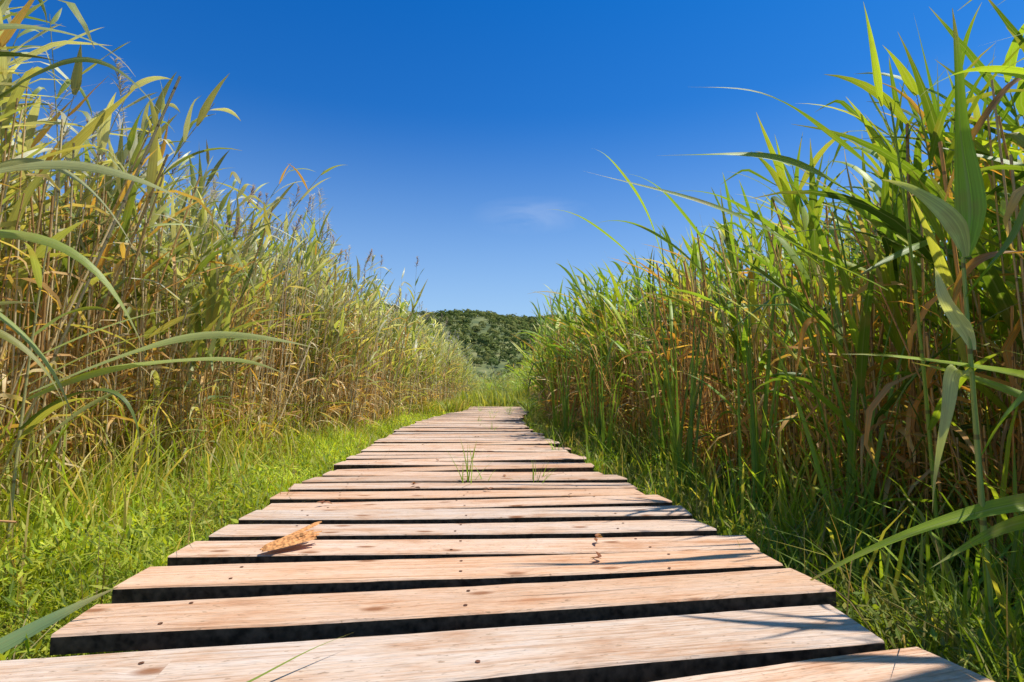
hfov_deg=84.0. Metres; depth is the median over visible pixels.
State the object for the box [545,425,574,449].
grass tuft
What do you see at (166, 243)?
reed
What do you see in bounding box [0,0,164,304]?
reed
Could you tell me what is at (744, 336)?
reed
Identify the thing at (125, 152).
reed
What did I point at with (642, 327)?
reed
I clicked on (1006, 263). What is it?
reed
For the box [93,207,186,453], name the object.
reed
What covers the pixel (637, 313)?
reed
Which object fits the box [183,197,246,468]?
reed
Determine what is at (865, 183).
reed
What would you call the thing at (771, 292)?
reed
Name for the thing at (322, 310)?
reed
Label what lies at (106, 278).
reed
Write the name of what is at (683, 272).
reed
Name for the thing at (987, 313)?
reed
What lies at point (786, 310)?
reed
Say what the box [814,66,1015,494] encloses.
reed
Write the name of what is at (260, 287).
reed
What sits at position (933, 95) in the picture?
reed
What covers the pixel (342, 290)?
reed
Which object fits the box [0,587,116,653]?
blade
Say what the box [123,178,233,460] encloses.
reed
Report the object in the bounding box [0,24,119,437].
reed
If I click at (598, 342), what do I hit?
reed
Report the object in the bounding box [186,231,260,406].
reed
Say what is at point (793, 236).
reed
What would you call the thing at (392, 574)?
boardwalk
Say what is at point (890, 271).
reed
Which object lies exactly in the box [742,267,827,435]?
reed
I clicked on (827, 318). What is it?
reed
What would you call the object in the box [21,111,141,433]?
reed
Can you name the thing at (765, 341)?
reed
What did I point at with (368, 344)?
reed
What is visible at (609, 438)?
cattail
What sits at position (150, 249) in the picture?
reed
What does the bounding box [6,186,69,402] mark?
reed
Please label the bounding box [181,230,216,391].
reed
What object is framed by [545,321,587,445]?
reed
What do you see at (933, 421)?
reed
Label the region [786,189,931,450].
reed
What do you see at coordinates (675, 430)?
cattail
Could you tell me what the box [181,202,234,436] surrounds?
reed
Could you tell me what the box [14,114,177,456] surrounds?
reed
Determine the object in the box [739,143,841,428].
reed
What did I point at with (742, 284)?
reed
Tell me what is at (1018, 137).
reed
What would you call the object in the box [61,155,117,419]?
reed
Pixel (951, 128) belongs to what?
reed
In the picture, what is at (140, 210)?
reed
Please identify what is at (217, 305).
reed
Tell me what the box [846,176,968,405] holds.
reed
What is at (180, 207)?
reed
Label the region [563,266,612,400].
reed
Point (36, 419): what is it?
reed
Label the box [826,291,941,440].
reed
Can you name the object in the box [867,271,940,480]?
reed
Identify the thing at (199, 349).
reed
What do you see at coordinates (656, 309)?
reed
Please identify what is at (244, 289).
reed
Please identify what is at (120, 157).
reed
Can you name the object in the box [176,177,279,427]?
reed
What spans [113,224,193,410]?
reed
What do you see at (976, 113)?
reed
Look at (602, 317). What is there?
reed
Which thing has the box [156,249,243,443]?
reed
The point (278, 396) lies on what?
dry reed stalks
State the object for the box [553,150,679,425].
reed
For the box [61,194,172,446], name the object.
reed
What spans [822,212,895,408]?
reed
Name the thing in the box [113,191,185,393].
reed
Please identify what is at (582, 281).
reed
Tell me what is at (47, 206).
reed
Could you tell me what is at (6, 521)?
fallen stalk
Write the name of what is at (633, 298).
reed
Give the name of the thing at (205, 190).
reed
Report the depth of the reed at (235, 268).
4.42 m
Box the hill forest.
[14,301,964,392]
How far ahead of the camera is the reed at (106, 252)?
3.03 m
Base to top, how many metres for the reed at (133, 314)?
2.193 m
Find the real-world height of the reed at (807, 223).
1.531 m
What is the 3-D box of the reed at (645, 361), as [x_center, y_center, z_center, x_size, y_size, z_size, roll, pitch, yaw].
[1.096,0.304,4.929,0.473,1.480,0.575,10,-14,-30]
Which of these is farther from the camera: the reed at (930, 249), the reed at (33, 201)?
the reed at (33, 201)
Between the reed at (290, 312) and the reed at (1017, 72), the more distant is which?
the reed at (290, 312)
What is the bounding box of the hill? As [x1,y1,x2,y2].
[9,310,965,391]
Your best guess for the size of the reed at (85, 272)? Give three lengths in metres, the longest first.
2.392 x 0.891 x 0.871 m
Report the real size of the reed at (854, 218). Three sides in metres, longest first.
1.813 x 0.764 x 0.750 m
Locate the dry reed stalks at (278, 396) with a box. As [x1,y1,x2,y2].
[0,76,1023,604]
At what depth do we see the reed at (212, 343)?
3.66 m
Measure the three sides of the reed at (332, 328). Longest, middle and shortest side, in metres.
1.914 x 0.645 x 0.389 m
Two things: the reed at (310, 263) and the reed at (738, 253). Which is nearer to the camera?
the reed at (738, 253)
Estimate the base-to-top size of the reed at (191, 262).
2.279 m
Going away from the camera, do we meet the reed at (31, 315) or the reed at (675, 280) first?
the reed at (31, 315)
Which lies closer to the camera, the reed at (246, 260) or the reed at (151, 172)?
the reed at (151, 172)
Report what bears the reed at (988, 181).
on the ground at (252, 509)
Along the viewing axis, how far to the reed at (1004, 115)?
2.10 m
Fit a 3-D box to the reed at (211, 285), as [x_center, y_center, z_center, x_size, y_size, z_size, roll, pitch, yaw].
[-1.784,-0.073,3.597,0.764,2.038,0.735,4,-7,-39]
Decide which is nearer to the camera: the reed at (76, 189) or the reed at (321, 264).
the reed at (76, 189)
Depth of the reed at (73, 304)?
3.72 m
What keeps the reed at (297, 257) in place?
on the ground at (252, 509)
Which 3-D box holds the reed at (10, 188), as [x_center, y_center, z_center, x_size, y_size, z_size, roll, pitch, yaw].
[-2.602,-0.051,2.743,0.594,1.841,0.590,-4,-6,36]
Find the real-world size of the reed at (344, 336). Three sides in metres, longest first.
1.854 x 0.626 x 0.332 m
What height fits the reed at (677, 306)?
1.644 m
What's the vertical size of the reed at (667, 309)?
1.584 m
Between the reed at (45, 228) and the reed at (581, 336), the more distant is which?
the reed at (581, 336)
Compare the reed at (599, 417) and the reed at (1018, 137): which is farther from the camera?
the reed at (599, 417)
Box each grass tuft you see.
[445,441,496,482]
[508,465,550,482]
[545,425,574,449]
[579,439,616,471]
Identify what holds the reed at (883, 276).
on the ground at (252, 509)
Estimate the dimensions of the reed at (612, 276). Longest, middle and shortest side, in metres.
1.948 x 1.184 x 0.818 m
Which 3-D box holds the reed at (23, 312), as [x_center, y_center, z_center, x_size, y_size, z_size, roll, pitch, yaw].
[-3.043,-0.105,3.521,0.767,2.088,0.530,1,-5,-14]
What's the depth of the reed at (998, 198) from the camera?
2.59 m
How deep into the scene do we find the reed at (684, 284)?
4.75 m
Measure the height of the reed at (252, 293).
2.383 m
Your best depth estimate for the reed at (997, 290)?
1.75 m
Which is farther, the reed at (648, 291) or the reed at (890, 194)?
the reed at (648, 291)
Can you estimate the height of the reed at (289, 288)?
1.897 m
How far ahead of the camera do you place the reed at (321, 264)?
6.38 m
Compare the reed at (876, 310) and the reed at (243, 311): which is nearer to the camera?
the reed at (876, 310)
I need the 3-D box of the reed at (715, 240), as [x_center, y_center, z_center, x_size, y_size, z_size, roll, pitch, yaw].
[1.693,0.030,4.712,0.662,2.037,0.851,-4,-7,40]
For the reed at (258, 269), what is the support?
on the ground at (252, 509)
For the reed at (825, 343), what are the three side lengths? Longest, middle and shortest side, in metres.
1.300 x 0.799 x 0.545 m
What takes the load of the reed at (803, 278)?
on the ground at (252, 509)
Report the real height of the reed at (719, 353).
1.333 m
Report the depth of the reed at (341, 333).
6.36 m
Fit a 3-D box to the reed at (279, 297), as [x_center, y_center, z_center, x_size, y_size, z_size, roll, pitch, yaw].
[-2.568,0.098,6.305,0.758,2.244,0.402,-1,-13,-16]
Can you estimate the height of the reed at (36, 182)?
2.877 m
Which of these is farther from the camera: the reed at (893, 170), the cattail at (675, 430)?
the cattail at (675, 430)
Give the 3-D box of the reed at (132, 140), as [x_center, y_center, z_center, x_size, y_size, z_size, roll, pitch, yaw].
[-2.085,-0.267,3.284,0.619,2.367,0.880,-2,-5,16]
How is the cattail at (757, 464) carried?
on the ground at (252, 509)
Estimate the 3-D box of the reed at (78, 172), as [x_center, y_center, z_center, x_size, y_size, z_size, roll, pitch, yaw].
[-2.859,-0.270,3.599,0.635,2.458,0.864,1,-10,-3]
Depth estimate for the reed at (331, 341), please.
6.63 m
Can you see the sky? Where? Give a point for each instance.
(456, 130)
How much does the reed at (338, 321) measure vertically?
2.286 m
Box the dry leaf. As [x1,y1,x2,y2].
[260,521,321,550]
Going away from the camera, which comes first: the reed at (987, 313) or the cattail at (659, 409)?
the reed at (987, 313)
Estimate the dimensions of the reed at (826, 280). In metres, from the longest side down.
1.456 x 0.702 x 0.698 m
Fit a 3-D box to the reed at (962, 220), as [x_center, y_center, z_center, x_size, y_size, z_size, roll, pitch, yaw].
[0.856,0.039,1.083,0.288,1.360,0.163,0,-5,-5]
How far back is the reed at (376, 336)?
6.83 m
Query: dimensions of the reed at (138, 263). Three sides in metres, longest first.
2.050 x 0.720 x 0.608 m
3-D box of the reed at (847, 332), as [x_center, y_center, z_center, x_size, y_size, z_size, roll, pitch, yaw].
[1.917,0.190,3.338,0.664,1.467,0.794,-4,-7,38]
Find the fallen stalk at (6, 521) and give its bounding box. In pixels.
[0,520,16,522]
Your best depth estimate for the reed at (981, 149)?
1.87 m
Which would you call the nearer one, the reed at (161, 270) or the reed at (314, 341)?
the reed at (161, 270)
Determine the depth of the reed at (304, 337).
5.92 m
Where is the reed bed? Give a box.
[0,0,1023,468]
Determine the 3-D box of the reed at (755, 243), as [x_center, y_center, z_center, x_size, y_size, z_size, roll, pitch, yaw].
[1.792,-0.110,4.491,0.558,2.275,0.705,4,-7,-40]
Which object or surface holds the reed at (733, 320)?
on the ground at (252, 509)
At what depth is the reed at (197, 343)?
3.44 m
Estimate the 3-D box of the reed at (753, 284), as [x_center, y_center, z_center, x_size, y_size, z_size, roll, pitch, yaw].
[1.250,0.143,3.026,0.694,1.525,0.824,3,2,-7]
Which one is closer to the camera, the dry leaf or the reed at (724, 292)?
the dry leaf
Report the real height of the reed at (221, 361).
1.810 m
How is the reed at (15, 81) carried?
on the ground at (252, 509)
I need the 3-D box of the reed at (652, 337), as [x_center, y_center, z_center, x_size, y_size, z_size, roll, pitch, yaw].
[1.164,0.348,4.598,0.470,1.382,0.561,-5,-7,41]
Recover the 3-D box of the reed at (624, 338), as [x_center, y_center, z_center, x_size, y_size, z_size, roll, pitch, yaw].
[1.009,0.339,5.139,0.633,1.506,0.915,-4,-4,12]
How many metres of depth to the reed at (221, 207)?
3.83 m
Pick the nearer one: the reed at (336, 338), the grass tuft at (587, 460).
the grass tuft at (587, 460)
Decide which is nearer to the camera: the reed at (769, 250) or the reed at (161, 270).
the reed at (769, 250)
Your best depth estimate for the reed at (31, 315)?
2.88 m
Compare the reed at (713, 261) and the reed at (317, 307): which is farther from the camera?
the reed at (317, 307)
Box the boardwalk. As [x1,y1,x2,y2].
[0,406,993,681]
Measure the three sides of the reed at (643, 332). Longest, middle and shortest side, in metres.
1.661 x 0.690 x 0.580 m
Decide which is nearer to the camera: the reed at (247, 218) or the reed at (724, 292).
the reed at (724, 292)
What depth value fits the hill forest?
375.88 m
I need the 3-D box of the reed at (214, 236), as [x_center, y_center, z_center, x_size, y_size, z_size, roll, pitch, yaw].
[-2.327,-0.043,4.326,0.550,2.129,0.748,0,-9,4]
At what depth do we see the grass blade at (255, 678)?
0.79 m
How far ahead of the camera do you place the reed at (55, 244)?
1.20 m
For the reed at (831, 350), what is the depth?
3.56 m
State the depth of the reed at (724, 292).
3.16 m
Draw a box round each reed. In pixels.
[0,0,141,445]
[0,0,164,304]
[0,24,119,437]
[0,24,197,426]
[0,41,139,443]
[0,124,67,327]
[0,147,122,454]
[0,176,31,399]
[0,179,45,414]
[1,57,96,373]
[2,72,187,448]
[2,172,90,407]
[2,217,75,398]
[2,242,316,588]
[3,138,112,438]
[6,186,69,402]
[7,78,109,458]
[8,8,156,459]
[9,145,109,390]
[10,130,139,388]
[12,195,86,397]
[14,76,171,496]
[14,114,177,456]
[15,169,146,396]
[19,185,108,404]
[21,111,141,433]
[22,125,91,369]
[25,117,151,439]
[27,73,241,470]
[31,188,121,343]
[32,148,141,490]
[40,155,126,319]
[51,154,147,418]
[53,157,190,390]
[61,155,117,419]
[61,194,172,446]
[62,116,176,455]
[64,144,202,467]
[64,151,228,437]
[83,212,135,361]
[89,81,215,468]
[90,187,182,454]
[91,164,209,454]
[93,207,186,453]
[94,143,170,442]
[94,147,199,461]
[94,171,151,432]
[95,56,235,454]
[100,184,214,327]
[102,239,197,454]
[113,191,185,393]
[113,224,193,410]
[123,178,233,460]
[123,184,215,402]
[126,157,240,406]
[130,198,247,432]
[131,162,196,422]
[131,226,191,436]
[133,209,231,390]
[133,228,204,408]
[134,197,194,395]
[136,187,249,480]
[146,163,316,473]
[146,181,295,424]
[146,210,192,338]
[147,208,256,416]
[148,171,290,470]
[150,218,194,411]
[151,182,244,462]
[152,188,234,479]
[155,183,218,398]
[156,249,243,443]
[159,210,240,423]
[163,216,275,464]
[174,140,248,464]
[175,216,252,410]
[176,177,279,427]
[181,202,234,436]
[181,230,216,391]
[183,185,278,465]
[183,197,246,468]
[183,257,221,416]
[184,222,276,449]
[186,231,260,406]
[191,164,340,484]
[194,236,251,414]
[198,244,266,397]
[204,241,267,426]
[204,251,259,426]
[211,247,290,452]
[216,266,265,406]
[216,276,271,440]
[220,214,323,433]
[221,191,291,425]
[234,252,299,405]
[235,222,290,424]
[241,244,340,418]
[241,280,297,410]
[260,262,325,420]
[261,256,310,393]
[263,231,318,419]
[267,274,333,416]
[268,238,337,428]
[268,292,314,401]
[273,238,330,437]
[278,210,347,431]
[278,228,326,404]
[278,264,325,418]
[282,229,346,408]
[292,275,332,425]
[293,271,348,423]
[294,275,355,423]
[297,279,349,434]
[305,261,352,424]
[306,264,351,407]
[308,288,366,434]
[309,252,348,429]
[313,248,373,435]
[315,293,360,427]
[316,271,368,434]
[318,249,361,425]
[322,308,354,430]
[338,257,390,428]
[353,299,391,429]
[529,275,623,419]
[541,282,619,431]
[547,262,645,432]
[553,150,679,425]
[557,282,633,414]
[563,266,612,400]
[565,280,641,434]
[569,261,646,430]
[585,87,1006,586]
[588,287,642,426]
[589,302,648,414]
[590,269,663,443]
[592,173,757,520]
[592,299,648,404]
[599,292,666,435]
[601,257,655,395]
[607,303,666,412]
[608,245,663,365]
[608,269,672,450]
[608,316,685,394]
[612,235,740,459]
[614,262,688,431]
[621,301,681,447]
[622,255,679,406]
[628,248,723,406]
[628,257,719,381]
[629,253,710,430]
[631,256,699,395]
[636,245,729,415]
[637,237,715,380]
[644,256,694,445]
[645,219,741,367]
[645,273,726,444]
[649,189,774,497]
[658,222,746,343]
[660,217,769,481]
[662,191,877,565]
[665,225,743,419]
[669,175,747,449]
[674,284,792,432]
[681,237,792,458]
[685,199,808,504]
[685,308,766,418]
[689,205,835,478]
[691,235,799,414]
[695,191,776,364]
[696,264,762,398]
[709,113,849,508]
[710,140,1023,548]
[713,207,827,514]
[715,137,836,476]
[716,245,769,376]
[717,246,791,382]
[718,250,794,434]
[722,133,878,554]
[723,250,798,376]
[730,181,780,334]
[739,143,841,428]
[739,192,846,473]
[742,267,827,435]
[743,226,846,408]
[745,262,817,381]
[751,43,1023,557]
[754,155,853,393]
[759,132,1013,496]
[759,208,853,414]
[760,237,885,523]
[761,2,973,569]
[761,245,893,431]
[766,215,943,427]
[766,234,852,408]
[772,51,1017,517]
[776,205,850,400]
[777,138,908,458]
[779,59,993,517]
[783,4,980,499]
[785,283,856,445]
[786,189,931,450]
[788,161,960,425]
[793,33,1023,480]
[794,193,914,387]
[795,50,1023,469]
[800,208,864,380]
[807,111,952,404]
[810,78,1023,643]
[813,67,1023,438]
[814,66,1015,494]
[818,58,998,503]
[821,180,972,380]
[821,237,938,464]
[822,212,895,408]
[822,225,1020,507]
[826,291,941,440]
[834,171,950,504]
[838,158,1010,379]
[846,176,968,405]
[852,116,999,489]
[854,166,1016,447]
[863,26,1023,482]
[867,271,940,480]
[878,176,1004,503]
[881,8,1023,678]
[882,115,1010,421]
[887,132,1023,519]
[889,228,1016,492]
[902,271,1020,378]
[915,101,1023,414]
[922,143,1023,418]
[925,65,1023,91]
[931,221,1023,414]
[934,91,1023,346]
[940,109,1023,402]
[944,237,1019,472]
[953,124,1023,432]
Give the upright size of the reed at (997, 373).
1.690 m
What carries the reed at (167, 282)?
on the ground at (252, 509)
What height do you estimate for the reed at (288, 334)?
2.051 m
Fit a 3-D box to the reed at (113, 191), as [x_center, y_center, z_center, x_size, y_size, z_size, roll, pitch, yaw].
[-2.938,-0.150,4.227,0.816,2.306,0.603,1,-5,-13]
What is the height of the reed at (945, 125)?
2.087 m
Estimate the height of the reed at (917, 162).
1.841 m
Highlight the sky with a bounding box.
[3,0,1023,316]
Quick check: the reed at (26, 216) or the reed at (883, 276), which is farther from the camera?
the reed at (26, 216)
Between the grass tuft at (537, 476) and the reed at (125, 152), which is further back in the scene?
the reed at (125, 152)
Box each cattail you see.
[534,291,643,460]
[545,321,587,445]
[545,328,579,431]
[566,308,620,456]
[604,248,720,499]
[608,287,682,476]
[650,276,718,494]
[684,180,1001,566]
[698,217,805,539]
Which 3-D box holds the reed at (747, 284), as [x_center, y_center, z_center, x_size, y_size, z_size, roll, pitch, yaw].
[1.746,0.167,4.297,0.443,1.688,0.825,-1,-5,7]
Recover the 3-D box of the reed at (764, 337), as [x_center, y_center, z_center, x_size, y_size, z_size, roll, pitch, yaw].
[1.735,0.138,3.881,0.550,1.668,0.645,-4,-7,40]
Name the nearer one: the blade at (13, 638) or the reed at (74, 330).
the blade at (13, 638)
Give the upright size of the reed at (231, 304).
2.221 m
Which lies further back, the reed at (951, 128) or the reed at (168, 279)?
the reed at (168, 279)
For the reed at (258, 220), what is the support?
on the ground at (252, 509)
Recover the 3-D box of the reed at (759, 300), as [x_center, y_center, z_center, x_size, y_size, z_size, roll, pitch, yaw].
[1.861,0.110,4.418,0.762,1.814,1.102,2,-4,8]
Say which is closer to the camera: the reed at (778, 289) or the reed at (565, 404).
the reed at (778, 289)
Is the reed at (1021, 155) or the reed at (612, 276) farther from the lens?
the reed at (612, 276)
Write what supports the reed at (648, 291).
on the ground at (252, 509)
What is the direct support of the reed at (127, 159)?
on the ground at (252, 509)
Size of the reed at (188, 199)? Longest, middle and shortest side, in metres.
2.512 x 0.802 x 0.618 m
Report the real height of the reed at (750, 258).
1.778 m
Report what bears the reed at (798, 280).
on the ground at (252, 509)
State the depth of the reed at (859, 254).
3.20 m
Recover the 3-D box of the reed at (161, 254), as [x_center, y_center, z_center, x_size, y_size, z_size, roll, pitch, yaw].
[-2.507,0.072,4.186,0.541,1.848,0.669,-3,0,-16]
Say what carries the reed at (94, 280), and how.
on the ground at (252, 509)
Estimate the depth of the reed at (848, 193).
3.34 m
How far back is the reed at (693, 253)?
4.07 m
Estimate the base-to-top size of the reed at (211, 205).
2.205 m
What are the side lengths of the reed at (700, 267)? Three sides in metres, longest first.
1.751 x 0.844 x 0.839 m
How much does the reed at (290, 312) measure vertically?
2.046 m
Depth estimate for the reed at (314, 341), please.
6.23 m
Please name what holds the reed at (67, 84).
on the ground at (252, 509)
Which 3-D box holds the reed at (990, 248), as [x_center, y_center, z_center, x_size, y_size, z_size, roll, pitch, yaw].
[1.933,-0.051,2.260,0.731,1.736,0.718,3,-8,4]
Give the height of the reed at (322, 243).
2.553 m
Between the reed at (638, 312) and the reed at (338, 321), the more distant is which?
the reed at (338, 321)
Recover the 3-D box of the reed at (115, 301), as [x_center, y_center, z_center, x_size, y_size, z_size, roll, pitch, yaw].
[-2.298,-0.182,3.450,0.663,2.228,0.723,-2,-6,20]
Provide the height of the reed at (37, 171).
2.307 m
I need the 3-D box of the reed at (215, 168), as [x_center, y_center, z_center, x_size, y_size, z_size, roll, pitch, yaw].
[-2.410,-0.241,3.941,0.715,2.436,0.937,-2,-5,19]
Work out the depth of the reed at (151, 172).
3.10 m
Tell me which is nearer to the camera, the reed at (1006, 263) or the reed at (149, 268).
the reed at (1006, 263)
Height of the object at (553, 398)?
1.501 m
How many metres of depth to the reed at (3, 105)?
2.96 m
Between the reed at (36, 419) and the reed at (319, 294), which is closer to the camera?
the reed at (36, 419)
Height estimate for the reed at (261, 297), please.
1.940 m
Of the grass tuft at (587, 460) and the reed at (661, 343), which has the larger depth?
the reed at (661, 343)
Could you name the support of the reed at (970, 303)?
on the ground at (252, 509)
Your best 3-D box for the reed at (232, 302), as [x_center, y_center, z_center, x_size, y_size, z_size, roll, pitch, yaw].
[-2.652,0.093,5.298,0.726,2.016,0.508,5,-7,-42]
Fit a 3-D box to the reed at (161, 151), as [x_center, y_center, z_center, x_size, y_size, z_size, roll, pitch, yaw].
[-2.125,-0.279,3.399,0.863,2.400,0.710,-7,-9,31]
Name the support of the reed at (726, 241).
on the ground at (252, 509)
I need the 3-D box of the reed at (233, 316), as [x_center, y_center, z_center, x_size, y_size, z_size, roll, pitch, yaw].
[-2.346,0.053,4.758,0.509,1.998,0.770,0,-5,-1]
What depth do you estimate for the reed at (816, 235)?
2.02 m
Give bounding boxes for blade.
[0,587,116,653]
[247,635,345,681]
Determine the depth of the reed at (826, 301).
3.64 m
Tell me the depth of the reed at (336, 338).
6.36 m
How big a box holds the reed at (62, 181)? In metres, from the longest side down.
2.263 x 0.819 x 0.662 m
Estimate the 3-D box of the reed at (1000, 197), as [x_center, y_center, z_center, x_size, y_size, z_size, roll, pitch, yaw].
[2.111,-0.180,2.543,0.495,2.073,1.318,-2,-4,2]
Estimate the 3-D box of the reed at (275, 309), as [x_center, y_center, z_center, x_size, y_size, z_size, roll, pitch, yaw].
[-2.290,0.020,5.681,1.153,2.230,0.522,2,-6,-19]
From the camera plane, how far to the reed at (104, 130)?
2.95 m
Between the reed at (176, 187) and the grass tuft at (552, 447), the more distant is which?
the reed at (176, 187)
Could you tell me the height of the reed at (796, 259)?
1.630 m
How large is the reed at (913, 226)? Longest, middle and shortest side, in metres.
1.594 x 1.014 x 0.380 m
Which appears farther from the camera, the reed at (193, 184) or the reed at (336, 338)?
the reed at (336, 338)
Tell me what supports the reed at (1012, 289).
on the ground at (252, 509)
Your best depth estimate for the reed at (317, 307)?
5.97 m
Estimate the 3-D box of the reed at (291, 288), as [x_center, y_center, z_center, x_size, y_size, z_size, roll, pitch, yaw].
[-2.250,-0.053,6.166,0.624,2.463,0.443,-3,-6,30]
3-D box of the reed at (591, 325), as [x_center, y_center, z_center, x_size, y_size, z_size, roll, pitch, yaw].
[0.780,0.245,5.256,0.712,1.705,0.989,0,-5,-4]
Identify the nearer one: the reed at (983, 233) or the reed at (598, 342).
the reed at (983, 233)
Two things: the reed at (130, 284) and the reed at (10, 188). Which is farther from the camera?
the reed at (130, 284)
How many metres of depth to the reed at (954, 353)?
2.08 m
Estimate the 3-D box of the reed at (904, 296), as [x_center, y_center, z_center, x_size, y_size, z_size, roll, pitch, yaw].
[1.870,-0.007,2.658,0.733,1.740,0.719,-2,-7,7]
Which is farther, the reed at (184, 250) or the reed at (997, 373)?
the reed at (184, 250)
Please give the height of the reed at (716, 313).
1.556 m
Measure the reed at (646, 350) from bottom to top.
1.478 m
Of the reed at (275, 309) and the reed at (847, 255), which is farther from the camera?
the reed at (275, 309)
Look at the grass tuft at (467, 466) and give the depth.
2.55 m
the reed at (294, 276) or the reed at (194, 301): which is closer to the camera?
the reed at (194, 301)
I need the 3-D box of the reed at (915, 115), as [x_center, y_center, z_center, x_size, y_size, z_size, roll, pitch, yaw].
[1.503,-0.095,2.119,0.732,1.813,0.589,2,-6,-24]
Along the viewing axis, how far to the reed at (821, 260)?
3.45 m
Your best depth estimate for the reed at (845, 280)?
2.03 m
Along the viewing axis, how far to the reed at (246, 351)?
4.49 m
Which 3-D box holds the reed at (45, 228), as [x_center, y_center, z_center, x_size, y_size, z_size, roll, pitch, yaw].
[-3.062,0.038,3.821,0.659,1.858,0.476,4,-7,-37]
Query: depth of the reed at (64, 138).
4.43 m
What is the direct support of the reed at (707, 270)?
on the ground at (252, 509)
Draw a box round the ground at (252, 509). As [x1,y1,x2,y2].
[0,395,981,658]
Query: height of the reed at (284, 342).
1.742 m
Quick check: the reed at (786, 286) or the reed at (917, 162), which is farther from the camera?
the reed at (786, 286)
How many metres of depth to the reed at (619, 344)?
4.50 m
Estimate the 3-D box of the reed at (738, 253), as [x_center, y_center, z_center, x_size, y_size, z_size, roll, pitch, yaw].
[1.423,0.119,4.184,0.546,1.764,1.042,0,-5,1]
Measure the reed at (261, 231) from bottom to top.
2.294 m
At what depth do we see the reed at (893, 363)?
2.31 m
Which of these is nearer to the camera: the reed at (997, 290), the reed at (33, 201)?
the reed at (997, 290)
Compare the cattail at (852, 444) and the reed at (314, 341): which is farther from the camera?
the reed at (314, 341)
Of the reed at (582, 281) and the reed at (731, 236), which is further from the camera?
the reed at (582, 281)
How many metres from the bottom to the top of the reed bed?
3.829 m
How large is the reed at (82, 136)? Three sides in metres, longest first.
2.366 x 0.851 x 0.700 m
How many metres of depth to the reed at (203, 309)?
4.20 m
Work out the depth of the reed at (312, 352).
6.19 m
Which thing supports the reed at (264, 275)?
on the ground at (252, 509)
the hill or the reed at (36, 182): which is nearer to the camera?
the reed at (36, 182)
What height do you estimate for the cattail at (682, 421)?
1.328 m
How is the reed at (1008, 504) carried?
on the ground at (252, 509)
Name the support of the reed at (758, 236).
on the ground at (252, 509)
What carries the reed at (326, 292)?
on the ground at (252, 509)

